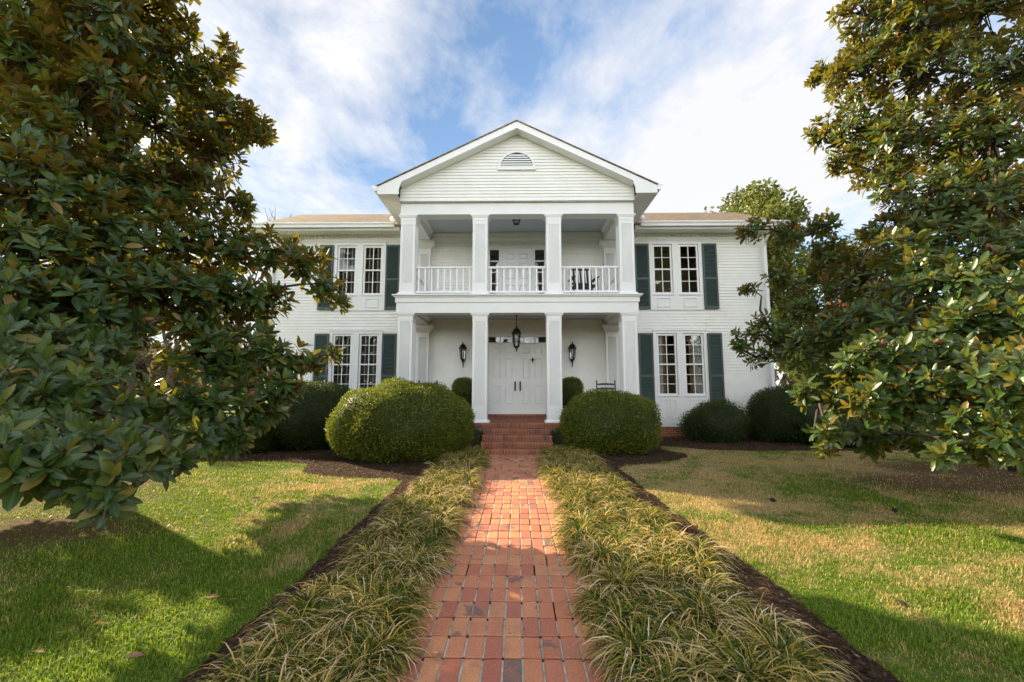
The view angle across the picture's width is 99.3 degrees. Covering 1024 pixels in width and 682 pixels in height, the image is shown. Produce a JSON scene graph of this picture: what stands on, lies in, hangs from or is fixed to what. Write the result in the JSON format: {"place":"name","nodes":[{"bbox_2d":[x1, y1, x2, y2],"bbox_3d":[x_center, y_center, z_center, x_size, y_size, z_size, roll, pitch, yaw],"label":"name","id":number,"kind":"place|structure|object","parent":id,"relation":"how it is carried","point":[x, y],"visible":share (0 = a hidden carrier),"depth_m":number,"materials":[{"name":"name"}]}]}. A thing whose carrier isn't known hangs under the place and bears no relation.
{"place":"outdoors","nodes":[
{"label":"outdoors","id":0,"kind":"place"},
{"bbox_2d":[0,393,1023,681],"bbox_3d":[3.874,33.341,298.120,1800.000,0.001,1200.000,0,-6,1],"label":"ground","id":1,"kind":"structure","parent":0,"point":[924,481],"depth_m":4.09,"materials":[{"name":"green plant"}]},
{"bbox_2d":[125,651,143,656],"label":"fallen leaf","id":2,"kind":"object","parent":1,"relation":"on","point":[134,654],"visible":1,"depth_m":2.25,"materials":[{"name":"brown plant"}]},
{"bbox_2d":[123,337,148,417],"bbox_3d":[-16.060,-0.445,17.578,4.673,7.698,6.184,0,-6,1],"label":"bare tree","id":3,"kind":"object","parent":1,"relation":"on","point":[131,385],"visible":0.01,"depth_m":17.18,"materials":[{"name":"grey plant"}]},
{"bbox_2d":[0,0,354,529],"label":"magnolia tree","id":4,"kind":"object","parent":1,"relation":"on","point":[88,303],"visible":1,"depth_m":5.24,"materials":[{"name":"green plant"}]},
{"bbox_2d":[162,256,200,388],"bbox_3d":[-23.123,-1.259,31.515,8.908,12.295,7.333,-4,-7,34],"label":"bare tree","id":5,"kind":"object","parent":1,"relation":"on","point":[170,370],"visible":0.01,"depth_m":30.12,"materials":[{"name":"grey plant"}]},
{"bbox_2d":[158,192,291,403],"bbox_3d":[-13.736,-1.962,21.783,9.346,11.584,5.985,0,-6,1],"label":"bare tree","id":6,"kind":"object","parent":1,"relation":"on","point":[256,391],"visible":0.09,"depth_m":22.82,"materials":[{"name":"grey plant"}]},
{"bbox_2d":[179,447,441,681],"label":"mulch bed","id":7,"kind":"object","parent":1,"relation":"on","point":[231,641],"visible":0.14,"depth_m":5.79,"materials":[{"name":"brown soil"}]},
{"bbox_2d":[138,414,281,455],"bbox_3d":[-6.755,2.069,9.820,3.155,0.872,1.763,0,-6,1],"label":"clipped hedge","id":8,"kind":"object","parent":7,"relation":"on","point":[263,442],"visible":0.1,"depth_m":9.48,"materials":[{"name":"green plant"}]},
{"bbox_2d":[259,380,356,450],"bbox_3d":[-5.013,1.794,10.895,2.636,1.657,2.778,0,-6,1],"label":"boxwood","id":9,"kind":"object","parent":7,"relation":"on","point":[302,426],"visible":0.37,"depth_m":9.84,"materials":[{"name":"green plant"}]},
{"bbox_2d":[189,444,493,681],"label":"liriope border","id":10,"kind":"object","parent":7,"relation":"on","point":[342,629],"visible":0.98,"depth_m":2.65,"materials":[{"name":"green plant"}]},
{"bbox_2d":[324,376,475,462],"bbox_3d":[-2.301,1.587,9.258,3.112,1.714,2.763,0,-6,1],"label":"boxwood","id":11,"kind":"object","parent":7,"relation":"on","point":[393,420],"visible":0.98,"depth_m":8.32,"materials":[{"name":"green plant"}]},
{"bbox_2d":[469,427,482,446],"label":"boxwood","id":12,"kind":"object","parent":7,"relation":"on","point":[478,438],"visible":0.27,"depth_m":9.84,"materials":[{"name":"green plant"}]},
{"bbox_2d":[18,337,985,398],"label":"woods","id":13,"kind":"object","parent":1,"relation":"on","point":[149,366],"visible":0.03,"depth_m":47.05,"materials":[{"name":"green plant"}]},
{"bbox_2d":[386,454,627,681],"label":"brick path","id":14,"kind":"structure","parent":1,"relation":"on","point":[505,605],"depth_m":2.89,"materials":[{"name":"red brick"}]},
{"bbox_2d":[435,652,442,659],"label":"fallen leaf","id":15,"kind":"object","parent":14,"relation":"on","point":[438,655],"visible":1,"depth_m":2.26,"materials":[{"name":"brown plant"}]},
{"bbox_2d":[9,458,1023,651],"bbox_3d":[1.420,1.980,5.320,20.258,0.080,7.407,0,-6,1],"label":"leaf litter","id":16,"kind":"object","parent":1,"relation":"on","point":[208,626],"visible":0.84,"depth_m":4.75,"materials":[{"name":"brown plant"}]},
{"bbox_2d":[245,120,790,454],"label":"house","id":17,"kind":"structure","parent":1,"relation":"on","point":[441,262],"depth_m":12.76,"materials":[{"name":"white paint"}]},
{"bbox_2d":[328,330,382,391],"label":"window","id":18,"kind":"structure","parent":17,"relation":"in","point":[362,354],"depth_m":12.96,"materials":[{"name":"white paint"}]},
{"bbox_2d":[332,241,386,310],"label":"window","id":19,"kind":"structure","parent":17,"relation":"in","point":[363,263],"depth_m":13.23,"materials":[{"name":"white paint"}]},
{"bbox_2d":[451,377,471,408],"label":"topiary shrub","id":20,"kind":"object","parent":17,"relation":"on","point":[462,386],"visible":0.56,"depth_m":11.44,"materials":[{"name":"green plant"}]},
{"bbox_2d":[459,342,466,365],"bbox_3d":[-1.441,0.391,12.751,0.247,0.754,0.278,0,-6,1],"label":"wall lantern","id":21,"kind":"object","parent":17,"relation":"attached to","point":[462,354],"depth_m":12.72,"materials":[{"name":"black metal"}]},
{"bbox_2d":[488,344,516,412],"bbox_3d":[-0.267,1.092,12.786,0.855,2.020,0.129,0,-6,1],"label":"door","id":22,"kind":"structure","parent":17,"relation":"in","point":[502,361],"depth_m":12.79,"materials":[{"name":"white paint"}]},
{"bbox_2d":[512,219,519,224],"bbox_3d":[0.121,-3.338,12.124,0.220,0.179,0.220,0,-6,1],"label":"ceiling light","id":23,"kind":"object","parent":17,"relation":"attached to","point":[513,220],"visible":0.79,"depth_m":12.16,"materials":[{"name":"black metal"}]},
{"bbox_2d":[511,315,521,351],"bbox_3d":[0.121,-0.221,11.790,0.277,1.050,0.277,0,-6,1],"label":"pendant lantern","id":24,"kind":"object","parent":17,"relation":"hanging from","point":[516,330],"visible":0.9,"depth_m":11.74,"materials":[{"name":"black metal"}]},
{"bbox_2d":[502,248,531,293],"bbox_3d":[0.151,-1.886,13.132,0.904,1.866,0.045,0,-6,1],"label":"balcony door","id":25,"kind":"structure","parent":17,"relation":"in","point":[510,256],"depth_m":13.16,"materials":[{"name":"white paint"}]},
{"bbox_2d":[517,344,545,412],"bbox_3d":[0.583,1.091,12.775,0.885,2.020,0.129,0,-6,1],"label":"door","id":26,"kind":"structure","parent":17,"relation":"in","point":[531,358],"depth_m":12.78,"materials":[{"name":"white paint"}]},
{"bbox_2d":[568,341,576,366],"bbox_3d":[1.764,0.387,12.710,0.247,0.754,0.278,0,-6,1],"label":"wall lantern","id":27,"kind":"object","parent":17,"relation":"attached to","point":[573,352],"depth_m":12.68,"materials":[{"name":"black metal"}]},
{"bbox_2d":[562,376,583,407],"bbox_3d":[1.574,1.516,11.627,0.715,1.161,0.732,0,-6,1],"label":"topiary shrub","id":28,"kind":"object","parent":17,"relation":"on","point":[572,386],"visible":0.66,"depth_m":11.42,"materials":[{"name":"green plant"}]},
{"bbox_2d":[568,269,599,290],"bbox_3d":[1.937,-1.581,11.862,0.730,1.059,0.904,1,-6,-5],"label":"rocking chair","id":29,"kind":"object","parent":17,"relation":"on","point":[580,286],"visible":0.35,"depth_m":12.03,"materials":[{"name":"wood"}]},
{"bbox_2d":[596,380,615,391],"bbox_3d":[2.557,1.574,11.747,0.650,1.060,0.904,-1,-6,9],"label":"rocking chair","id":30,"kind":"object","parent":17,"relation":"on","point":[614,384],"visible":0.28,"depth_m":12.06,"materials":[{"name":"wood"}]},
{"bbox_2d":[648,240,703,309],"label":"window","id":31,"kind":"structure","parent":17,"relation":"in","point":[675,266],"depth_m":13.09,"materials":[{"name":"white paint"}]},
{"bbox_2d":[652,329,709,422],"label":"window","id":32,"kind":"structure","parent":17,"relation":"in","point":[681,376],"depth_m":12.80,"materials":[{"name":"white paint"}]},
{"bbox_2d":[596,437,908,681],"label":"mulch bed","id":33,"kind":"object","parent":1,"relation":"on","point":[861,662],"visible":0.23,"depth_m":3.11,"materials":[{"name":"brown soil"}]},
{"bbox_2d":[175,437,906,681],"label":"mulch chips","id":34,"kind":"object","parent":33,"relation":"on","point":[746,577],"visible":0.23,"depth_m":6.51,"materials":[{"name":"brown wood"}]},
{"bbox_2d":[547,428,566,445],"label":"boxwood","id":35,"kind":"object","parent":33,"relation":"on","point":[556,437],"visible":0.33,"depth_m":9.88,"materials":[{"name":"green plant"}]},
{"bbox_2d":[557,387,663,455],"bbox_3d":[2.192,1.765,9.820,2.358,1.473,1.992,0,-6,1],"label":"boxwood","id":36,"kind":"object","parent":33,"relation":"on","point":[609,421],"visible":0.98,"depth_m":9.15,"materials":[{"name":"green plant"}]},
{"bbox_2d":[530,443,859,681],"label":"liriope border","id":37,"kind":"object","parent":33,"relation":"on","point":[655,604],"visible":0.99,"depth_m":2.68,"materials":[{"name":"green plant"}]},
{"bbox_2d":[677,396,750,443],"bbox_3d":[5.452,2.095,11.661,1.859,1.225,1.610,0,-6,1],"label":"boxwood","id":38,"kind":"object","parent":33,"relation":"on","point":[720,421],"visible":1,"depth_m":11.27,"materials":[{"name":"green plant"}]},
{"bbox_2d":[744,384,825,443],"bbox_3d":[7.359,1.920,11.754,1.918,1.577,1.725,0,-6,1],"label":"boxwood","id":39,"kind":"object","parent":33,"relation":"on","point":[776,415],"visible":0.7,"depth_m":11.25,"materials":[{"name":"green plant"}]},
{"bbox_2d":[798,414,905,447],"bbox_3d":[8.450,2.212,10.768,2.532,0.802,1.432,0,-6,1],"label":"clipped hedge","id":40,"kind":"object","parent":33,"relation":"on","point":[843,420],"visible":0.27,"depth_m":10.70,"materials":[{"name":"green plant"}]},
{"bbox_2d":[703,177,839,372],"bbox_3d":[13.851,-2.690,25.742,9.769,13.882,9.705,0,-6,1],"label":"evergreen tree","id":41,"kind":"object","parent":1,"relation":"on","point":[767,202],"visible":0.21,"depth_m":23.76,"materials":[{"name":"green plant"}]},
{"bbox_2d":[771,240,901,417],"bbox_3d":[12.426,-0.287,16.710,4.232,7.181,4.620,0,-6,1],"label":"evergreen tree","id":42,"kind":"object","parent":1,"relation":"on","point":[822,372],"visible":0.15,"depth_m":16.32,"materials":[{"name":"green plant"}]},
{"bbox_2d":[826,277,912,371],"bbox_3d":[22.170,0.008,27.001,6.699,8.788,6.107,2,-6,-15],"label":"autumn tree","id":43,"kind":"object","parent":1,"relation":"on","point":[845,304],"visible":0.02,"depth_m":26.60,"materials":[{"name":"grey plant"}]},
{"bbox_2d":[727,0,1023,477],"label":"magnolia tree","id":44,"kind":"object","parent":1,"relation":"on","point":[979,315],"visible":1,"depth_m":6.61,"materials":[{"name":"green plant"}]},
{"bbox_2d":[899,600,906,606],"bbox_3d":[2.559,1.719,2.850,0.033,0.034,0.055,0,2,4],"label":"seed pod","id":45,"kind":"object","parent":1,"relation":"on","point":[902,602],"visible":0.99,"depth_m":2.84,"materials":[{"name":"brown plant"}]},
{"bbox_2d":[0,0,1023,385],"label":"sky","id":46,"kind":"structure","parent":0,"point":[701,100],"materials":[{"name":"blue"}]}
]}

